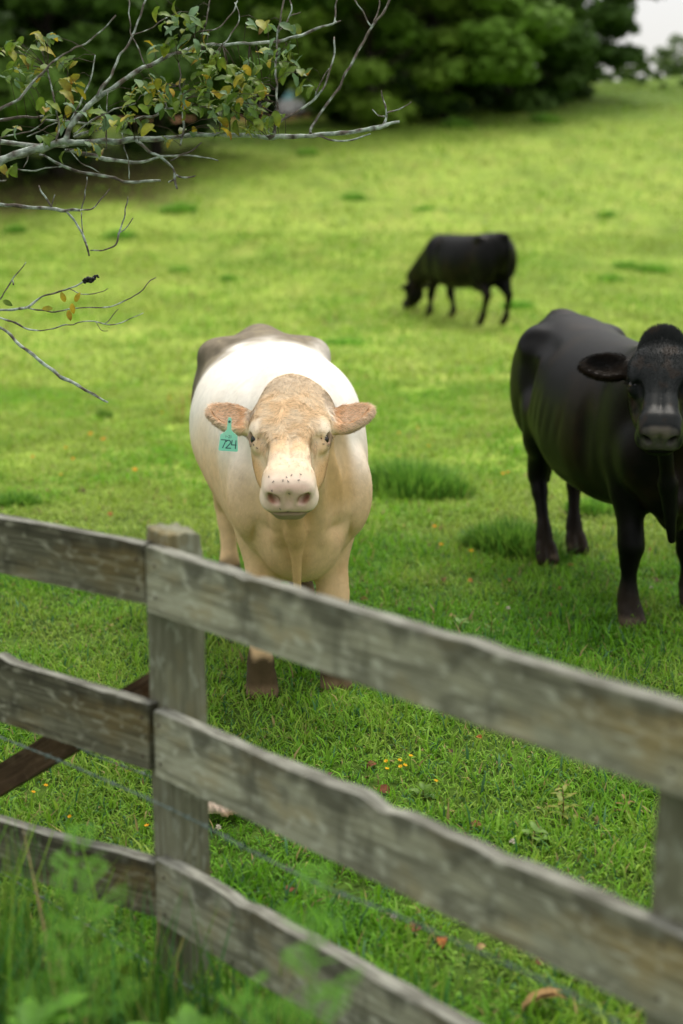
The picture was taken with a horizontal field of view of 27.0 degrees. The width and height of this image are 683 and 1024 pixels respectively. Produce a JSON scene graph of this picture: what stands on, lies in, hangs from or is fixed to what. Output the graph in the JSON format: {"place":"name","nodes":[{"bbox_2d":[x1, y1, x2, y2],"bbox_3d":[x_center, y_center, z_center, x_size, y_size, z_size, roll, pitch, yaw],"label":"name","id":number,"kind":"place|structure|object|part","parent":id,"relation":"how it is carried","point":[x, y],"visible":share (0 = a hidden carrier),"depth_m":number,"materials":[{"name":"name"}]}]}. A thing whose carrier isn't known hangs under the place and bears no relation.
{"place":"outdoors","nodes":[
{"label":"outdoors","id":0,"kind":"place"},
{"bbox_2d":[0,76,682,1023],"bbox_3d":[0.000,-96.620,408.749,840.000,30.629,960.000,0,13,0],"label":"ground","id":1,"kind":"structure","parent":0,"point":[320,190],"depth_m":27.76,"materials":[{"name":"green plant"}]},
{"bbox_2d":[1,222,26,233],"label":"grass clump","id":2,"kind":"object","parent":1,"relation":"on","point":[14,229],"visible":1,"depth_m":31.32,"materials":[{"name":"green plant"}]},
{"bbox_2d":[0,489,44,507],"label":"grass clump","id":3,"kind":"object","parent":1,"relation":"on","point":[27,497],"visible":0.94,"depth_m":9.02,"materials":[{"name":"green plant"}]},
{"bbox_2d":[1,126,78,176],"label":"shrub","id":4,"kind":"object","parent":1,"relation":"on","point":[35,163],"visible":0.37,"depth_m":37.57,"materials":[{"name":"green plant"}]},
{"bbox_2d":[8,992,92,1023],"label":"lobed weed","id":5,"kind":"object","parent":1,"relation":"on","point":[31,1010],"visible":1,"depth_m":2.60,"materials":[{"name":"green plant"}]},
{"bbox_2d":[25,97,100,169],"bbox_3d":[-8.223,-10.550,39.454,3.759,2.194,3.602,9,15,33],"label":"shrub","id":6,"kind":"object","parent":1,"relation":"on","point":[54,154],"visible":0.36,"depth_m":38.23,"materials":[{"name":"green plant"}]},
{"bbox_2d":[6,824,148,1023],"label":"feathery weed","id":7,"kind":"object","parent":1,"relation":"on","point":[86,951],"visible":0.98,"depth_m":2.76,"materials":[{"name":"green plant"}]},
{"bbox_2d":[0,0,166,156],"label":"broadleaf tree","id":8,"kind":"object","parent":1,"relation":"on","point":[100,45],"visible":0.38,"depth_m":36.34,"materials":[{"name":"green plant"}]},
{"bbox_2d":[32,105,163,153],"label":"shrub","id":9,"kind":"object","parent":1,"relation":"on","point":[134,147],"visible":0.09,"depth_m":40.95,"materials":[{"name":"green plant"}]},
{"bbox_2d":[94,407,114,417],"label":"grass clump","id":10,"kind":"object","parent":1,"relation":"on","point":[104,412],"visible":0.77,"depth_m":12.60,"materials":[{"name":"green plant"}]},
{"bbox_2d":[0,0,221,175],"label":"broadleaf tree","id":11,"kind":"object","parent":1,"relation":"on","point":[131,60],"visible":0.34,"depth_m":37.44,"materials":[{"name":"green plant"}]},
{"bbox_2d":[102,228,140,240],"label":"grass clump","id":12,"kind":"object","parent":1,"relation":"on","point":[124,234],"visible":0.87,"depth_m":30.65,"materials":[{"name":"green plant"}]},
{"bbox_2d":[112,106,218,144],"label":"shrub","id":13,"kind":"object","parent":1,"relation":"on","point":[171,124],"visible":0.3,"depth_m":44.77,"materials":[{"name":"green plant"}]},
{"bbox_2d":[0,0,333,154],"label":"broadleaf tree","id":14,"kind":"object","parent":1,"relation":"on","point":[220,12],"visible":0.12,"depth_m":42.47,"materials":[{"name":"green plant"}]},
{"bbox_2d":[159,200,197,213],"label":"grass clump","id":15,"kind":"object","parent":1,"relation":"on","point":[182,208],"visible":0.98,"depth_m":33.91,"materials":[{"name":"green plant"}]},
{"bbox_2d":[166,386,191,426],"bbox_3d":[-1.395,-0.918,12.241,0.229,0.339,0.323,3,13,12],"label":"dry weed","id":16,"kind":"object","parent":1,"relation":"on","point":[178,406],"visible":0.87,"depth_m":12.25,"materials":[{"name":"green plant"}]},
{"bbox_2d":[168,265,192,272],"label":"grass clump","id":17,"kind":"object","parent":1,"relation":"on","point":[183,268],"visible":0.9,"depth_m":26.74,"materials":[{"name":"green plant"}]},
{"bbox_2d":[167,1002,208,1023],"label":"lobed weed","id":18,"kind":"object","parent":1,"relation":"on","point":[188,1013],"visible":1,"depth_m":2.65,"materials":[{"name":"green plant"}]},
{"bbox_2d":[0,0,410,402],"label":"deciduous tree","id":19,"kind":"object","parent":1,"relation":"on","point":[252,109],"visible":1,"depth_m":4.72,"materials":[{"name":"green plant"}]},
{"bbox_2d":[209,802,235,817],"bbox_3d":[-0.381,0.916,4.443,0.164,0.070,0.072,-1,13,-6],"label":"wood scrap","id":20,"kind":"object","parent":1,"relation":"on","point":[217,809],"visible":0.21,"depth_m":4.42,"materials":[{"name":"beige wood"}]},
{"bbox_2d":[219,273,238,280],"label":"grass clump","id":21,"kind":"object","parent":1,"relation":"on","point":[227,277],"visible":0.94,"depth_m":25.75,"materials":[{"name":"green plant"}]},
{"bbox_2d":[205,970,267,1023],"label":"feathery weed","id":22,"kind":"object","parent":1,"relation":"on","point":[245,992],"visible":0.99,"depth_m":2.41,"materials":[{"name":"green plant"}]},
{"bbox_2d":[0,779,480,1023],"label":"tall grass","id":23,"kind":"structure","parent":1,"relation":"on","point":[162,1006],"depth_m":3.19,"materials":[{"name":"green plant"}]},
{"bbox_2d":[160,0,359,118],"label":"broadleaf tree","id":24,"kind":"object","parent":1,"relation":"on","point":[343,32],"visible":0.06,"depth_m":56.20,"materials":[{"name":"green plant"}]},
{"bbox_2d":[0,4,536,118],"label":"woodland","id":25,"kind":"object","parent":1,"relation":"on","point":[281,94],"visible":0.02,"depth_m":86.23,"materials":[{"name":"green plant"}]},
{"bbox_2d":[189,324,376,699],"bbox_3d":[-0.246,-0.038,6.005,0.750,1.329,2.542,-2,13,-8],"label":"cow","id":26,"kind":"object","parent":1,"relation":"on","point":[286,405],"visible":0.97,"depth_m":5.29},
{"bbox_2d":[278,90,317,119],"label":"parked car","id":27,"kind":"object","parent":1,"relation":"on","point":[288,104],"visible":0.31,"depth_m":71.16,"materials":[{"name":"grey paint"}]},
{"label":"side window","id":28,"kind":"part","parent":27,"relation":"part of","materials":[{"name":"teal glass"}]},
{"bbox_2d":[247,862,363,1023],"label":"feathery weed","id":29,"kind":"object","parent":1,"relation":"on","point":[311,964],"visible":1,"depth_m":2.24,"materials":[{"name":"green plant"}]},
{"bbox_2d":[294,147,319,155],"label":"grass clump","id":30,"kind":"object","parent":1,"relation":"on","point":[310,151],"visible":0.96,"depth_m":44.09,"materials":[{"name":"green plant"}]},
{"bbox_2d":[0,513,682,1023],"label":"wooden fence","id":31,"kind":"object","parent":1,"relation":"on","point":[154,719],"visible":0.93,"depth_m":2.90,"materials":[{"name":"wood"}]},
{"bbox_2d":[323,336,374,345],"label":"grass clump","id":32,"kind":"object","parent":1,"relation":"on","point":[346,341],"visible":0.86,"depth_m":18.86,"materials":[{"name":"green plant"}]},
{"bbox_2d":[338,191,367,200],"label":"grass clump","id":33,"kind":"object","parent":1,"relation":"on","point":[351,196],"visible":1,"depth_m":35.74,"materials":[{"name":"green plant"}]},
{"bbox_2d":[232,0,494,127],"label":"bushy tree","id":34,"kind":"object","parent":1,"relation":"on","point":[445,64],"visible":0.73,"depth_m":50.60,"materials":[{"name":"green plant"}]},
{"bbox_2d":[326,58,412,122],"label":"shrub","id":35,"kind":"object","parent":1,"relation":"on","point":[403,80],"visible":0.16,"depth_m":51.44,"materials":[{"name":"green plant"}]},
{"bbox_2d":[367,760,376,767],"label":"fallen leaf","id":36,"kind":"object","parent":1,"relation":"on","point":[371,764],"visible":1,"depth_m":4.87,"materials":[{"name":"brown plant"}]},
{"bbox_2d":[332,16,432,92],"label":"broadleaf tree","id":37,"kind":"object","parent":1,"relation":"on","point":[353,47],"visible":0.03,"depth_m":67.34,"materials":[{"name":"green plant"}]},
{"bbox_2d":[377,784,389,792],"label":"fallen leaf","id":38,"kind":"object","parent":1,"relation":"on","point":[383,788],"visible":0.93,"depth_m":4.66,"materials":[{"name":"brown plant"}]},
{"bbox_2d":[404,922,421,930],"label":"fallen leaf","id":39,"kind":"object","parent":1,"relation":"on","point":[414,925],"visible":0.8,"depth_m":3.76,"materials":[{"name":"brown plant"}]},
{"bbox_2d":[366,68,471,116],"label":"shrub","id":40,"kind":"object","parent":1,"relation":"on","point":[457,106],"visible":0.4,"depth_m":52.39,"materials":[{"name":"green plant"}]},
{"bbox_2d":[410,782,435,798],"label":"weed","id":41,"kind":"object","parent":1,"relation":"on","point":[425,788],"visible":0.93,"depth_m":4.60,"materials":[{"name":"green plant"}]},
{"bbox_2d":[368,454,481,500],"bbox_3d":[0.475,-0.269,9.501,1.001,0.272,0.858,0,13,0],"label":"grass clump","id":42,"kind":"object","parent":1,"relation":"on","point":[396,477],"visible":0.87,"depth_m":9.34,"materials":[{"name":"green plant"}]},
{"bbox_2d":[412,205,437,210],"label":"grass clump","id":43,"kind":"object","parent":1,"relation":"on","point":[424,207],"visible":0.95,"depth_m":34.42,"materials":[{"name":"green plant"}]},
{"bbox_2d":[437,936,446,948],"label":"fallen leaf","id":44,"kind":"object","parent":1,"relation":"on","point":[441,940],"visible":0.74,"depth_m":3.69,"materials":[{"name":"orange plant"}]},
{"bbox_2d":[323,0,575,119],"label":"bushy tree","id":45,"kind":"object","parent":1,"relation":"on","point":[503,49],"visible":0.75,"depth_m":50.93,"materials":[{"name":"green plant"}]},
{"bbox_2d":[440,116,473,127],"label":"grass clump","id":46,"kind":"object","parent":1,"relation":"on","point":[452,122],"visible":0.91,"depth_m":51.46,"materials":[{"name":"green plant"}]},
{"bbox_2d":[400,232,516,325],"bbox_3d":[1.729,-3.580,21.545,0.743,1.357,2.741,-8,15,-30],"label":"cow","id":47,"kind":"object","parent":1,"relation":"on","point":[483,263],"visible":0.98,"depth_m":20.86},
{"bbox_2d":[446,617,470,627],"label":"weed","id":48,"kind":"object","parent":1,"relation":"on","point":[458,620],"visible":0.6,"depth_m":6.48,"materials":[{"name":"green plant"}]},
{"bbox_2d":[470,820,482,826],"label":"fallen leaf","id":49,"kind":"object","parent":1,"relation":"on","point":[476,824],"visible":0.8,"depth_m":4.38,"materials":[{"name":"brown plant"}]},
{"bbox_2d":[476,942,485,949],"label":"fallen leaf","id":50,"kind":"object","parent":1,"relation":"on","point":[479,945],"visible":0.91,"depth_m":3.66,"materials":[{"name":"beige plant"}]},
{"bbox_2d":[484,608,499,632],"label":"weed","id":51,"kind":"object","parent":1,"relation":"on","point":[491,621],"visible":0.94,"depth_m":6.32,"materials":[{"name":"green plant"}]},
{"bbox_2d":[472,82,528,108],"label":"shrub","id":52,"kind":"object","parent":1,"relation":"on","point":[483,100],"visible":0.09,"depth_m":55.98,"materials":[{"name":"green plant"}]},
{"bbox_2d":[419,0,603,113],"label":"broadleaf tree","id":53,"kind":"object","parent":1,"relation":"on","point":[556,91],"visible":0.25,"depth_m":56.24,"materials":[{"name":"green plant"}]},
{"bbox_2d":[451,513,578,562],"bbox_3d":[0.951,0.114,7.876,0.716,0.231,0.655,0,13,0],"label":"grass clump","id":54,"kind":"object","parent":1,"relation":"on","point":[505,535],"visible":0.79,"depth_m":7.80,"materials":[{"name":"green plant"}]},
{"bbox_2d":[499,299,536,309],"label":"grass clump","id":55,"kind":"object","parent":1,"relation":"on","point":[516,304],"visible":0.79,"depth_m":22.85,"materials":[{"name":"green plant"}]},
{"bbox_2d":[519,821,554,841],"bbox_3d":[0.583,0.975,4.306,0.092,0.064,0.107,-12,17,-42],"label":"weed","id":56,"kind":"object","parent":1,"relation":"on","point":[536,828],"visible":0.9,"depth_m":4.30,"materials":[{"name":"green plant"}]},
{"bbox_2d":[484,59,589,104],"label":"shrub","id":57,"kind":"object","parent":1,"relation":"on","point":[541,80],"visible":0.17,"depth_m":59.60,"materials":[{"name":"green plant"}]},
{"bbox_2d":[521,987,563,1013],"bbox_3d":[0.474,1.158,3.365,0.105,0.064,0.041,0,13,0],"label":"fallen leaf","id":58,"kind":"object","parent":1,"relation":"on","point":[546,992],"visible":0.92,"depth_m":3.36,"materials":[{"name":"beige plant"}]},
{"bbox_2d":[530,113,564,123],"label":"grass clump","id":59,"kind":"object","parent":1,"relation":"on","point":[541,118],"visible":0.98,"depth_m":52.75,"materials":[{"name":"green plant"}]},
{"bbox_2d":[546,784,583,819],"bbox_3d":[0.689,0.916,4.425,0.104,0.134,0.110,-10,16,-38],"label":"weed","id":60,"kind":"object","parent":1,"relation":"on","point":[561,801],"visible":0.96,"depth_m":4.42,"materials":[{"name":"green plant"}]},
{"bbox_2d":[560,495,614,516],"bbox_3d":[1.559,-0.053,8.864,0.426,0.143,0.398,0,13,0],"label":"grass clump","id":61,"kind":"object","parent":1,"relation":"on","point":[588,503],"visible":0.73,"depth_m":8.80,"materials":[{"name":"green plant"}]},
{"bbox_2d":[529,0,657,97],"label":"broadleaf tree","id":62,"kind":"object","parent":1,"relation":"on","point":[614,20],"visible":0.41,"depth_m":60.24,"materials":[{"name":"green plant"}]},
{"bbox_2d":[510,308,682,628],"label":"cow","id":63,"kind":"object","parent":1,"relation":"on","point":[597,407],"visible":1,"depth_m":6.46},
{"bbox_2d":[597,210,615,217],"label":"grass clump","id":64,"kind":"object","parent":1,"relation":"on","point":[606,214],"visible":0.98,"depth_m":33.38,"materials":[{"name":"green plant"}]},
{"bbox_2d":[594,273,624,281],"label":"grass clump","id":65,"kind":"object","parent":1,"relation":"on","point":[614,276],"visible":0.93,"depth_m":25.82,"materials":[{"name":"green plant"}]},
{"bbox_2d":[603,63,637,77],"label":"shrub","id":66,"kind":"object","parent":1,"relation":"on","point":[633,66],"visible":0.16,"depth_m":74.42,"materials":[{"name":"green plant"}]},
{"bbox_2d":[614,794,635,814],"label":"weed","id":67,"kind":"object","parent":1,"relation":"on","point":[623,795],"visible":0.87,"depth_m":4.46,"materials":[{"name":"green plant"}]},
{"bbox_2d":[611,259,640,269],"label":"grass clump","id":68,"kind":"object","parent":1,"relation":"on","point":[627,264],"visible":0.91,"depth_m":27.17,"materials":[{"name":"green plant"}]},
{"bbox_2d":[605,68,649,83],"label":"shrub","id":69,"kind":"object","parent":1,"relation":"on","point":[622,77],"visible":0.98,"depth_m":68.91,"materials":[{"name":"green plant"}]},
{"bbox_2d":[611,46,649,75],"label":"tree","id":70,"kind":"object","parent":1,"relation":"on","point":[618,71],"visible":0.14,"depth_m":80.21,"materials":[{"name":"green plant"}]},
{"bbox_2d":[625,54,673,74],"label":"shrub","id":71,"kind":"object","parent":1,"relation":"on","point":[651,58],"visible":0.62,"depth_m":75.27,"materials":[{"name":"green plant"}]},
{"bbox_2d":[634,262,672,273],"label":"grass clump","id":72,"kind":"object","parent":1,"relation":"on","point":[655,268],"visible":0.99,"depth_m":26.76,"materials":[{"name":"green plant"}]},
{"bbox_2d":[636,68,682,87],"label":"shrub","id":73,"kind":"object","parent":1,"relation":"on","point":[656,75],"visible":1,"depth_m":66.71,"materials":[{"name":"green plant"}]},
{"bbox_2d":[644,49,682,76],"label":"shrub","id":74,"kind":"object","parent":1,"relation":"on","point":[663,53],"visible":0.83,"depth_m":76.32,"materials":[{"name":"green plant"}]},
{"bbox_2d":[653,33,682,75],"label":"feathery tree","id":75,"kind":"object","parent":1,"relation":"on","point":[675,40],"visible":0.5,"depth_m":99.35,"materials":[{"name":"green plant"}]},
{"bbox_2d":[674,56,682,74],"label":"shrub","id":76,"kind":"object","parent":1,"relation":"on","point":[679,68],"visible":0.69,"depth_m":77.96,"materials":[{"name":"green plant"}]},
{"bbox_2d":[262,0,682,105],"label":"sky","id":77,"kind":"structure","parent":0,"point":[660,19],"materials":[{"name":"white"}]}
]}

